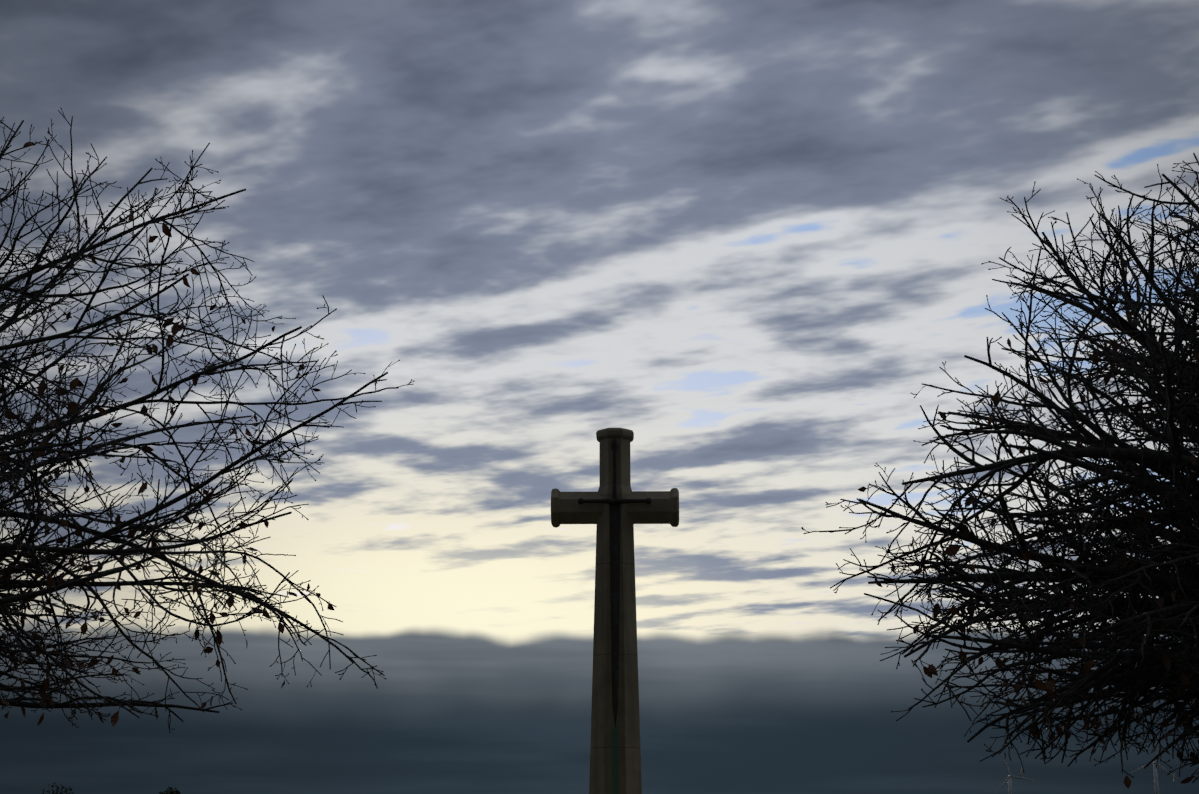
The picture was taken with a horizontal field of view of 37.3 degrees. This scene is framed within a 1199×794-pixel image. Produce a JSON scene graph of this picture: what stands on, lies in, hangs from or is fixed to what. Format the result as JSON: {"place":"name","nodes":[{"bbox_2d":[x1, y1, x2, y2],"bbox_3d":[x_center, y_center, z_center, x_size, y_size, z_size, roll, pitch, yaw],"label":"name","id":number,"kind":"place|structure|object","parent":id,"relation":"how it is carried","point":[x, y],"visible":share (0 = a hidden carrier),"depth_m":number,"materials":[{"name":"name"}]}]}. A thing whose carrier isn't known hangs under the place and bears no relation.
{"place":"outdoors","nodes":[
{"label":"outdoors","id":0,"kind":"place"},
{"bbox_2d":[0,0,1198,793],"label":"sky","id":1,"kind":"structure","parent":0,"point":[739,238],"materials":[{"name":"grey"}]},
{"label":"ground","id":2,"kind":"structure","parent":0,"visible":0},
{"bbox_2d":[41,782,73,793],"bbox_3d":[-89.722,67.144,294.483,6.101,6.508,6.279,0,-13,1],"label":"tree","id":3,"kind":"object","parent":2,"relation":"on","point":[61,789],"visible":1,"depth_m":295.08,"materials":[{"name":"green plant"}]},
{"bbox_2d":[159,787,180,793],"bbox_3d":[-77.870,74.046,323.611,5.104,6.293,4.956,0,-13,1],"label":"tree","id":4,"kind":"object","parent":2,"relation":"on","point":[170,790],"visible":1,"depth_m":323.69,"materials":[{"name":"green plant"}]},
{"bbox_2d":[0,108,414,732],"bbox_3d":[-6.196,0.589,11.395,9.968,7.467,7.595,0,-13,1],"label":"tree","id":5,"kind":"object","parent":2,"relation":"on","point":[40,566],"visible":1,"depth_m":11.07,"materials":[{"name":"black plant"}]},
{"bbox_2d":[551,428,678,793],"bbox_3d":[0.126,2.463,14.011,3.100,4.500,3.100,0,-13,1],"label":"cross of sacrifice","id":6,"kind":"object","parent":2,"relation":"on","point":[615,508],"visible":1,"depth_m":14.07,"materials":[{"name":"stone"}]},
{"bbox_2d":[801,153,1198,788],"bbox_3d":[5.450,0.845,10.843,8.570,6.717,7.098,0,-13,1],"label":"tree","id":7,"kind":"object","parent":2,"relation":"on","point":[1123,585],"visible":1,"depth_m":10.07,"materials":[{"name":"black plant"}]},
{"bbox_2d":[996,753,1034,793],"bbox_3d":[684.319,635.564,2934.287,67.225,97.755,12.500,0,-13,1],"label":"wind turbine","id":8,"kind":"object","parent":2,"relation":"on","point":[1008,778],"visible":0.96,"depth_m":2931.22,"materials":[{"name":"paint"}]},
{"bbox_2d":[1130,736,1178,793],"bbox_3d":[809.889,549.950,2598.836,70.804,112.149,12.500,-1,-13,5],"label":"wind turbine","id":9,"kind":"object","parent":2,"relation":"on","point":[1156,787],"visible":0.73,"depth_m":2596.17,"materials":[{"name":"paint"}]}
]}

